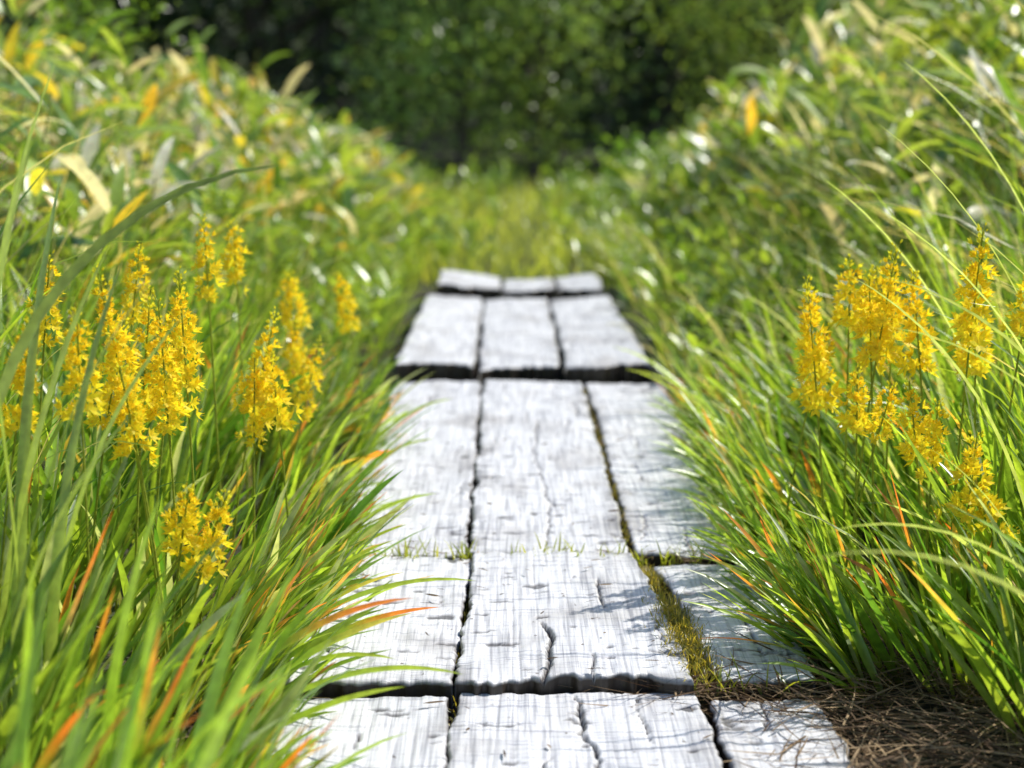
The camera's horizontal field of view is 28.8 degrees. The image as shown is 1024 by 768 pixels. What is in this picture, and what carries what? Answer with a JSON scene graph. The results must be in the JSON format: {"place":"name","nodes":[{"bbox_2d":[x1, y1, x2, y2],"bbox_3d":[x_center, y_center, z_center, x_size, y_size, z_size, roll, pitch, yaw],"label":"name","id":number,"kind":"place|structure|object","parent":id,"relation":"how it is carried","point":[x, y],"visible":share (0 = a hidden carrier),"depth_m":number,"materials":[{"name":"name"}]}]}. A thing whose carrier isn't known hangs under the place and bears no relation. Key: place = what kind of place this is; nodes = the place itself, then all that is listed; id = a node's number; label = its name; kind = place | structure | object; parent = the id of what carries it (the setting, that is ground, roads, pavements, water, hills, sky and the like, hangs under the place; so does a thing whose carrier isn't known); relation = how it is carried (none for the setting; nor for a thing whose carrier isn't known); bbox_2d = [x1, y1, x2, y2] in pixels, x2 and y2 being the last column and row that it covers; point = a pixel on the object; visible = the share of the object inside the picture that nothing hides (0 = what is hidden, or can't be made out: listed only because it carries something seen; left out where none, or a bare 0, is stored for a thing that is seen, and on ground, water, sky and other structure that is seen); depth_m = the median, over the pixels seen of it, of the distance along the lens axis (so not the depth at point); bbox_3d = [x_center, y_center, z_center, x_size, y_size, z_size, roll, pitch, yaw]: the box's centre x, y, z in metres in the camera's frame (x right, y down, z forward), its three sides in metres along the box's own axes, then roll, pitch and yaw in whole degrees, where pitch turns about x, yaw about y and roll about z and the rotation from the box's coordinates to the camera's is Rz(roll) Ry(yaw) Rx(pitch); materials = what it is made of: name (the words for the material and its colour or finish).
{"place":"outdoors","nodes":[
{"label":"outdoors","id":0,"kind":"place"},
{"bbox_2d":[0,73,454,604],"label":"meadow grass","id":1,"kind":"structure","parent":0,"point":[269,292],"depth_m":5.39,"materials":[{"name":"green plant"}]},
{"bbox_2d":[0,0,1023,767],"bbox_3d":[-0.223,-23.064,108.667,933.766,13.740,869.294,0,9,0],"label":"ground","id":2,"kind":"structure","parent":0,"point":[422,292],"depth_m":7.41,"materials":[{"name":"green plant"}]},
{"bbox_2d":[0,309,43,605],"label":"bog asphodel","id":3,"kind":"object","parent":2,"relation":"on","point":[15,411],"visible":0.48,"depth_m":2.64,"materials":[{"name":"yellow plant"}]},
{"bbox_2d":[0,0,62,109],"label":"broadleaf tree","id":4,"kind":"object","parent":2,"relation":"on","point":[10,18],"visible":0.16,"depth_m":17.77,"materials":[{"name":"green plant"}]},
{"bbox_2d":[24,250,65,500],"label":"bog asphodel","id":5,"kind":"object","parent":2,"relation":"on","point":[54,312],"visible":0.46,"depth_m":3.02,"materials":[{"name":"yellow plant"}]},
{"bbox_2d":[50,307,107,685],"bbox_3d":[-0.577,0.199,2.678,0.071,0.610,0.076,0,9,0],"label":"bog asphodel","id":6,"kind":"object","parent":2,"relation":"on","point":[74,376],"visible":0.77,"depth_m":2.65,"materials":[{"name":"yellow plant"}]},
{"bbox_2d":[0,0,181,173],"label":"shrub","id":7,"kind":"object","parent":2,"relation":"on","point":[85,28],"visible":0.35,"depth_m":8.44,"materials":[{"name":"green plant"}]},
{"bbox_2d":[83,318,129,572],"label":"bog asphodel","id":8,"kind":"object","parent":2,"relation":"on","point":[93,419],"visible":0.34,"depth_m":2.85,"materials":[{"name":"yellow plant"}]},
{"bbox_2d":[90,263,165,656],"bbox_3d":[-0.542,0.153,2.820,0.087,0.655,0.072,0,9,0],"label":"bog asphodel","id":9,"kind":"object","parent":2,"relation":"on","point":[113,347],"visible":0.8,"depth_m":2.78,"materials":[{"name":"yellow plant"}]},
{"bbox_2d":[0,0,264,90],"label":"broadleaf tree","id":10,"kind":"object","parent":2,"relation":"on","point":[152,46],"visible":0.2,"depth_m":17.70,"materials":[{"name":"green plant"}]},
{"bbox_2d":[115,241,153,612],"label":"bog asphodel","id":11,"kind":"object","parent":2,"relation":"on","point":[131,288],"visible":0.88,"depth_m":3.31,"materials":[{"name":"yellow plant"}]},
{"bbox_2d":[108,361,174,719],"bbox_3d":[-0.515,0.227,2.767,0.085,0.522,0.067,0,9,0],"label":"bog asphodel","id":12,"kind":"object","parent":2,"relation":"on","point":[135,428],"visible":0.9,"depth_m":2.73,"materials":[{"name":"yellow plant"}]},
{"bbox_2d":[0,54,283,762],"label":"reed","id":13,"kind":"object","parent":2,"relation":"on","point":[17,559],"visible":0.81,"depth_m":2.49,"materials":[{"name":"green plant"}]},
{"bbox_2d":[128,283,165,647],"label":"bog asphodel","id":14,"kind":"object","parent":2,"relation":"on","point":[147,378],"visible":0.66,"depth_m":2.92,"materials":[{"name":"yellow plant"}]},
{"bbox_2d":[0,495,308,767],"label":"broad grass","id":15,"kind":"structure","parent":2,"relation":"on","point":[208,735],"depth_m":2.06,"materials":[{"name":"green plant"}]},
{"bbox_2d":[145,294,193,616],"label":"bog asphodel","id":16,"kind":"object","parent":2,"relation":"on","point":[169,400],"visible":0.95,"depth_m":2.89,"materials":[{"name":"yellow plant"}]},
{"bbox_2d":[146,283,195,534],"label":"bog asphodel","id":17,"kind":"object","parent":2,"relation":"on","point":[171,324],"visible":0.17,"depth_m":3.09,"materials":[{"name":"yellow plant"}]},
{"bbox_2d":[160,483,209,729],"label":"bog asphodel","id":18,"kind":"object","parent":2,"relation":"on","point":[184,535],"visible":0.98,"depth_m":2.71,"materials":[{"name":"yellow plant"}]},
{"bbox_2d":[165,266,205,661],"bbox_3d":[-0.488,0.141,2.998,0.068,0.638,0.067,0,9,0],"label":"bog asphodel","id":19,"kind":"object","parent":2,"relation":"on","point":[186,377],"visible":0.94,"depth_m":2.97,"materials":[{"name":"yellow plant"}]},
{"bbox_2d":[4,570,368,765],"bbox_3d":[-0.484,0.468,2.628,0.595,0.091,2.002,0,9,0],"label":"dead straw","id":20,"kind":"object","parent":2,"relation":"on","point":[212,596],"visible":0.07,"depth_m":2.80,"materials":[{"name":"brown plant"}]},
{"bbox_2d":[0,0,384,336],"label":"bamboo grass","id":21,"kind":"structure","parent":2,"relation":"on","point":[22,81],"depth_m":6.74,"materials":[{"name":"green plant"}]},
{"bbox_2d":[176,488,235,710],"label":"bog asphodel","id":22,"kind":"object","parent":2,"relation":"on","point":[208,570],"visible":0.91,"depth_m":2.74,"materials":[{"name":"yellow plant"}]},
{"bbox_2d":[189,213,226,583],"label":"bog asphodel","id":23,"kind":"object","parent":2,"relation":"on","point":[212,296],"visible":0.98,"depth_m":3.50,"materials":[{"name":"yellow plant"}]},
{"bbox_2d":[0,195,444,767],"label":"asphodel leaves","id":24,"kind":"object","parent":2,"relation":"on","point":[316,533],"visible":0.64,"depth_m":3.15,"materials":[{"name":"green plant"}]},
{"bbox_2d":[0,101,446,445],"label":"leafy herbs","id":25,"kind":"object","parent":2,"relation":"on","point":[382,299],"visible":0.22,"depth_m":6.50,"materials":[{"name":"green plant"}]},
{"bbox_2d":[218,218,251,500],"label":"bog asphodel","id":26,"kind":"object","parent":2,"relation":"on","point":[237,262],"visible":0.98,"depth_m":3.80,"materials":[{"name":"yellow plant"}]},
{"bbox_2d":[65,0,427,151],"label":"broadleaf tree","id":27,"kind":"object","parent":2,"relation":"on","point":[251,46],"visible":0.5,"depth_m":18.40,"materials":[{"name":"green plant"}]},
{"bbox_2d":[234,354,268,541],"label":"bog asphodel","id":28,"kind":"object","parent":2,"relation":"on","point":[253,432],"visible":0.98,"depth_m":3.33,"materials":[{"name":"yellow plant"}]},
{"bbox_2d":[227,306,281,600],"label":"bog asphodel","id":29,"kind":"object","parent":2,"relation":"on","point":[265,338],"visible":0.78,"depth_m":3.37,"materials":[{"name":"yellow plant"}]},
{"bbox_2d":[252,349,304,565],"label":"bog asphodel","id":30,"kind":"object","parent":2,"relation":"on","point":[283,416],"visible":0.98,"depth_m":3.33,"materials":[{"name":"yellow plant"}]},
{"bbox_2d":[272,269,312,445],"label":"bog asphodel","id":31,"kind":"object","parent":2,"relation":"on","point":[289,296],"visible":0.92,"depth_m":4.32,"materials":[{"name":"yellow plant"}]},
{"bbox_2d":[280,315,314,468],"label":"bog asphodel","id":32,"kind":"object","parent":2,"relation":"on","point":[296,355],"visible":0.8,"depth_m":4.12,"materials":[{"name":"yellow plant"}]},
{"bbox_2d":[287,336,325,449],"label":"bog asphodel","id":33,"kind":"object","parent":2,"relation":"on","point":[303,385],"visible":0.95,"depth_m":3.78,"materials":[{"name":"yellow plant"}]},
{"bbox_2d":[181,90,451,282],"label":"bamboo grass","id":34,"kind":"structure","parent":2,"relation":"on","point":[377,172],"depth_m":8.82,"materials":[{"name":"green plant"}]},
{"bbox_2d":[332,268,367,437],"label":"bog asphodel","id":35,"kind":"object","parent":2,"relation":"on","point":[348,322],"visible":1,"depth_m":4.53,"materials":[{"name":"yellow plant"}]},
{"bbox_2d":[313,106,392,181],"bbox_3d":[-1.030,-1.195,11.291,0.852,0.754,0.838,5,10,30],"label":"shrub","id":36,"kind":"object","parent":2,"relation":"on","point":[367,151],"visible":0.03,"depth_m":11.10,"materials":[{"name":"green plant"}]},
{"bbox_2d":[214,0,564,163],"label":"broadleaf tree","id":37,"kind":"object","parent":2,"relation":"on","point":[312,78],"visible":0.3,"depth_m":19.29,"materials":[{"name":"green plant"}]},
{"bbox_2d":[266,0,653,190],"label":"young tree","id":38,"kind":"object","parent":2,"relation":"on","point":[460,136],"visible":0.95,"depth_m":14.82,"materials":[{"name":"green plant"}]},
{"bbox_2d":[257,96,706,215],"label":"leafy herbs","id":39,"kind":"object","parent":2,"relation":"on","point":[473,169],"visible":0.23,"depth_m":13.71,"materials":[{"name":"green plant"}]},
{"bbox_2d":[0,0,966,151],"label":"distant forest","id":40,"kind":"object","parent":2,"relation":"on","point":[320,34],"visible":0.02,"depth_m":25.34,"materials":[{"name":"green plant"}]},
{"bbox_2d":[281,158,737,291],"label":"short grass","id":41,"kind":"structure","parent":2,"relation":"on","point":[560,257],"depth_m":9.83,"materials":[{"name":"green plant"}]},
{"bbox_2d":[294,137,741,273],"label":"leafy herbs","id":42,"kind":"object","parent":2,"relation":"on","point":[468,226],"visible":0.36,"depth_m":9.93,"materials":[{"name":"green plant"}]},
{"bbox_2d":[172,347,874,760],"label":"overhanging leaves","id":43,"kind":"object","parent":2,"relation":"on","point":[346,633],"visible":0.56,"depth_m":2.71,"materials":[{"name":"green plant"}]},
{"bbox_2d":[405,0,692,188],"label":"young tree","id":44,"kind":"object","parent":2,"relation":"on","point":[544,37],"visible":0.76,"depth_m":15.20,"materials":[{"name":"green plant"}]},
{"bbox_2d":[258,270,853,767],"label":"boardwalk","id":45,"kind":"structure","parent":2,"relation":"on","point":[514,696],"depth_m":3.40,"materials":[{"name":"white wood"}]},
{"bbox_2d":[370,534,468,559],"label":"weeds","id":46,"kind":"object","parent":45,"relation":"on","point":[406,554],"visible":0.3,"depth_m":3.57,"materials":[{"name":"green plant"}]},
{"bbox_2d":[447,702,456,757],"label":"moss","id":47,"kind":"object","parent":45,"relation":"attached to","point":[452,719],"visible":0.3,"depth_m":2.77,"materials":[{"name":"green plant"}]},
{"bbox_2d":[452,589,468,700],"bbox_3d":[-0.073,0.381,3.191,0.039,0.035,0.778,0,9,1],"label":"moss","id":48,"kind":"object","parent":45,"relation":"attached to","point":[465,613],"visible":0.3,"depth_m":3.22,"materials":[{"name":"green plant"}]},
{"bbox_2d":[447,536,490,558],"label":"weeds","id":49,"kind":"object","parent":45,"relation":"on","point":[468,552],"visible":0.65,"depth_m":3.57,"materials":[{"name":"green plant"}]},
{"bbox_2d":[511,531,627,555],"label":"weeds","id":50,"kind":"object","parent":45,"relation":"on","point":[571,548],"visible":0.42,"depth_m":3.57,"materials":[{"name":"green plant"}]},
{"bbox_2d":[362,421,820,765],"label":"leaf scraps","id":51,"kind":"object","parent":45,"relation":"on","point":[468,728],"visible":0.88,"depth_m":3.30,"materials":[{"name":"plant"}]},
{"bbox_2d":[584,388,634,555],"bbox_3d":[0.210,0.166,4.530,0.054,0.047,1.969,0,9,0],"label":"moss","id":52,"kind":"object","parent":45,"relation":"attached to","point":[616,490],"visible":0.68,"depth_m":4.27,"materials":[{"name":"green plant"}]},
{"bbox_2d":[600,537,731,569],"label":"weeds","id":53,"kind":"object","parent":45,"relation":"on","point":[637,558],"visible":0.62,"depth_m":3.56,"materials":[{"name":"green plant"}]},
{"bbox_2d":[641,582,720,684],"bbox_3d":[0.253,0.372,3.051,0.106,0.037,0.546,0,9,0],"label":"moss","id":54,"kind":"object","parent":45,"relation":"on","point":[678,634],"visible":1,"depth_m":3.03,"materials":[{"name":"green plant"}]},
{"bbox_2d":[638,559,731,686],"bbox_3d":[0.259,0.368,3.210,0.112,0.055,0.761,-1,9,-5],"label":"moss","id":55,"kind":"object","parent":45,"relation":"attached to","point":[651,576],"visible":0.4,"depth_m":3.08,"materials":[{"name":"green plant"}]},
{"bbox_2d":[688,653,804,697],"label":"weeds","id":56,"kind":"object","parent":45,"relation":"on","point":[719,678],"visible":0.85,"depth_m":2.84,"materials":[{"name":"green plant"}]},
{"bbox_2d":[714,659,925,767],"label":"dead straw","id":57,"kind":"object","parent":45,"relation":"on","point":[852,760],"visible":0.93,"depth_m":2.63,"materials":[{"name":"brown plant"}]},
{"bbox_2d":[392,543,730,567],"bbox_3d":[0.068,0.318,3.574,0.814,0.046,0.179,0,9,0],"label":"dead straw","id":58,"kind":"object","parent":2,"relation":"on","point":[683,560],"visible":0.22,"depth_m":3.58,"materials":[{"name":"brown plant"}]},
{"bbox_2d":[399,0,730,161],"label":"broadleaf tree","id":59,"kind":"object","parent":2,"relation":"on","point":[582,108],"visible":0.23,"depth_m":20.12,"materials":[{"name":"green plant"}]},
{"bbox_2d":[577,394,645,561],"bbox_3d":[0.227,0.170,4.551,0.138,0.050,2.035,0,9,0],"label":"dead straw","id":60,"kind":"object","parent":2,"relation":"on","point":[602,449],"visible":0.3,"depth_m":4.70,"materials":[{"name":"beige plant"}]},
{"bbox_2d":[568,109,695,201],"bbox_3d":[0.824,-1.248,11.725,0.991,0.734,0.929,0,9,0],"label":"shrub","id":61,"kind":"object","parent":2,"relation":"on","point":[605,168],"visible":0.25,"depth_m":11.76,"materials":[{"name":"green plant"}]},
{"bbox_2d":[504,0,840,164],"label":"broadleaf tree","id":62,"kind":"object","parent":2,"relation":"on","point":[668,106],"visible":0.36,"depth_m":18.95,"materials":[{"name":"green plant"}]},
{"bbox_2d":[583,108,829,254],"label":"bamboo grass","id":63,"kind":"structure","parent":2,"relation":"on","point":[702,174],"depth_m":9.60,"materials":[{"name":"green plant"}]},
{"bbox_2d":[560,646,902,725],"bbox_3d":[0.308,0.433,2.841,0.510,0.072,0.344,0,9,0],"label":"dead straw","id":64,"kind":"object","parent":2,"relation":"on","point":[701,688],"visible":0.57,"depth_m":2.84,"materials":[{"name":"brown plant"}]},
{"bbox_2d":[588,0,928,133],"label":"young tree","id":65,"kind":"object","parent":2,"relation":"on","point":[786,9],"visible":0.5,"depth_m":15.73,"materials":[{"name":"green plant"}]},
{"bbox_2d":[573,125,965,392],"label":"leafy herbs","id":66,"kind":"object","parent":2,"relation":"on","point":[686,261],"visible":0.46,"depth_m":6.76,"materials":[{"name":"green plant"}]},
{"bbox_2d":[640,380,914,702],"bbox_3d":[0.514,0.209,4.291,0.515,0.097,2.912,0,9,0],"label":"dead straw","id":67,"kind":"object","parent":2,"relation":"on","point":[755,534],"visible":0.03,"depth_m":3.54,"materials":[{"name":"brown plant"}]},
{"bbox_2d":[782,322,836,550],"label":"bog asphodel","id":68,"kind":"object","parent":2,"relation":"on","point":[820,385],"visible":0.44,"depth_m":3.40,"materials":[{"name":"yellow plant"}]},
{"bbox_2d":[703,69,918,234],"bbox_3d":[1.371,-0.995,9.149,0.987,0.908,1.052,0,9,0],"label":"shrub","id":69,"kind":"object","parent":2,"relation":"on","point":[717,124],"visible":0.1,"depth_m":8.99,"materials":[{"name":"green plant"}]},
{"bbox_2d":[787,275,847,528],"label":"bog asphodel","id":70,"kind":"object","parent":2,"relation":"on","point":[816,355],"visible":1,"depth_m":3.32,"materials":[{"name":"yellow plant"}]},
{"bbox_2d":[656,0,988,107],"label":"broadleaf tree","id":71,"kind":"object","parent":2,"relation":"on","point":[770,24],"visible":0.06,"depth_m":19.55,"materials":[{"name":"green plant"}]},
{"bbox_2d":[641,210,1023,754],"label":"asphodel leaves","id":72,"kind":"object","parent":2,"relation":"on","point":[820,607],"visible":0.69,"depth_m":3.26,"materials":[{"name":"green plant"}]},
{"bbox_2d":[829,253,868,570],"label":"bog asphodel","id":73,"kind":"object","parent":2,"relation":"on","point":[839,312],"visible":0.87,"depth_m":3.41,"materials":[{"name":"yellow plant"}]},
{"bbox_2d":[833,361,873,581],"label":"bog asphodel","id":74,"kind":"object","parent":2,"relation":"on","point":[852,423],"visible":0.99,"depth_m":3.19,"materials":[{"name":"yellow plant"}]},
{"bbox_2d":[709,626,1023,767],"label":"dead straw","id":75,"kind":"object","parent":2,"relation":"on","point":[979,739],"visible":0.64,"depth_m":2.72,"materials":[{"name":"brown plant"}]},
{"bbox_2d":[841,381,899,594],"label":"bog asphodel","id":76,"kind":"object","parent":2,"relation":"on","point":[890,408],"visible":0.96,"depth_m":3.16,"materials":[{"name":"yellow plant"}]},
{"bbox_2d":[849,268,897,621],"bbox_3d":[0.594,0.106,3.298,0.080,0.597,0.081,0,9,0],"label":"bog asphodel","id":77,"kind":"object","parent":2,"relation":"on","point":[864,324],"visible":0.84,"depth_m":3.27,"materials":[{"name":"yellow plant"}]},
{"bbox_2d":[848,239,905,566],"bbox_3d":[0.598,0.083,3.269,0.071,0.646,0.081,-2,9,-12],"label":"bog asphodel","id":78,"kind":"object","parent":2,"relation":"on","point":[886,312],"visible":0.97,"depth_m":3.23,"materials":[{"name":"yellow plant"}]},
{"bbox_2d":[862,260,902,568],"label":"bog asphodel","id":79,"kind":"object","parent":2,"relation":"on","point":[878,280],"visible":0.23,"depth_m":3.53,"materials":[{"name":"yellow plant"}]},
{"bbox_2d":[798,9,982,213],"bbox_3d":[1.943,-1.286,9.629,1.516,1.179,1.206,7,12,39],"label":"shrub","id":80,"kind":"object","parent":2,"relation":"on","point":[856,39],"visible":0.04,"depth_m":9.51,"materials":[{"name":"green plant"}]},
{"bbox_2d":[871,265,915,592],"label":"bog asphodel","id":81,"kind":"object","parent":2,"relation":"on","point":[899,312],"visible":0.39,"depth_m":3.32,"materials":[{"name":"yellow plant"}]},
{"bbox_2d":[810,0,1002,71],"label":"young tree","id":82,"kind":"object","parent":2,"relation":"on","point":[912,7],"visible":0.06,"depth_m":15.13,"materials":[{"name":"green plant"}]},
{"bbox_2d":[793,0,1023,64],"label":"broadleaf tree","id":83,"kind":"object","parent":2,"relation":"on","point":[859,24],"visible":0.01,"depth_m":18.31,"materials":[{"name":"green plant"}]},
{"bbox_2d":[893,376,930,634],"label":"bog asphodel","id":84,"kind":"object","parent":2,"relation":"on","point":[915,431],"visible":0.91,"depth_m":3.10,"materials":[{"name":"yellow plant"}]},
{"bbox_2d":[894,267,940,566],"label":"bog asphodel","id":85,"kind":"object","parent":2,"relation":"on","point":[922,361],"visible":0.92,"depth_m":3.26,"materials":[{"name":"yellow plant"}]},
{"bbox_2d":[815,56,1023,602],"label":"broad grass","id":86,"kind":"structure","parent":2,"relation":"on","point":[961,538],"depth_m":2.88,"materials":[{"name":"green plant"}]},
{"bbox_2d":[914,397,957,625],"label":"bog asphodel","id":87,"kind":"object","parent":2,"relation":"on","point":[934,460],"visible":0.88,"depth_m":3.05,"materials":[{"name":"yellow plant"}]},
{"bbox_2d":[878,0,1023,270],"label":"shrub","id":88,"kind":"object","parent":2,"relation":"on","point":[981,21],"visible":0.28,"depth_m":7.03,"materials":[{"name":"green plant"}]},
{"bbox_2d":[929,430,1003,680],"bbox_3d":[0.670,0.257,2.941,0.088,0.397,0.102,-9,12,-44],"label":"bog asphodel","id":89,"kind":"object","parent":2,"relation":"on","point":[966,494],"visible":0.94,"depth_m":2.92,"materials":[{"name":"yellow plant"}]},
{"bbox_2d":[942,222,999,555],"bbox_3d":[0.720,0.081,3.168,0.072,0.682,0.089,-3,10,-21],"label":"bog asphodel","id":90,"kind":"object","parent":2,"relation":"on","point":[963,325],"visible":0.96,"depth_m":3.12,"materials":[{"name":"yellow plant"}]},
{"bbox_2d":[951,296,995,487],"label":"bog asphodel","id":91,"kind":"object","parent":2,"relation":"on","point":[979,368],"visible":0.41,"depth_m":3.24,"materials":[{"name":"yellow plant"}]},
{"bbox_2d":[962,474,1023,647],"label":"bog asphodel","id":92,"kind":"object","parent":2,"relation":"on","point":[979,513],"visible":0.61,"depth_m":2.95,"materials":[{"name":"yellow plant"}]},
{"bbox_2d":[982,277,1023,644],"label":"bog asphodel","id":93,"kind":"object","parent":2,"relation":"on","point":[1016,321],"visible":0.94,"depth_m":3.07,"materials":[{"name":"yellow plant"}]},
{"bbox_2d":[571,0,1023,587],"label":"meadow grass","id":94,"kind":"structure","parent":0,"point":[947,272],"depth_m":5.81,"materials":[{"name":"green plant"}]},
{"bbox_2d":[673,0,1023,356],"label":"bamboo grass","id":95,"kind":"structure","parent":0,"point":[818,26],"depth_m":7.01,"materials":[{"name":"green plant"}]}
]}

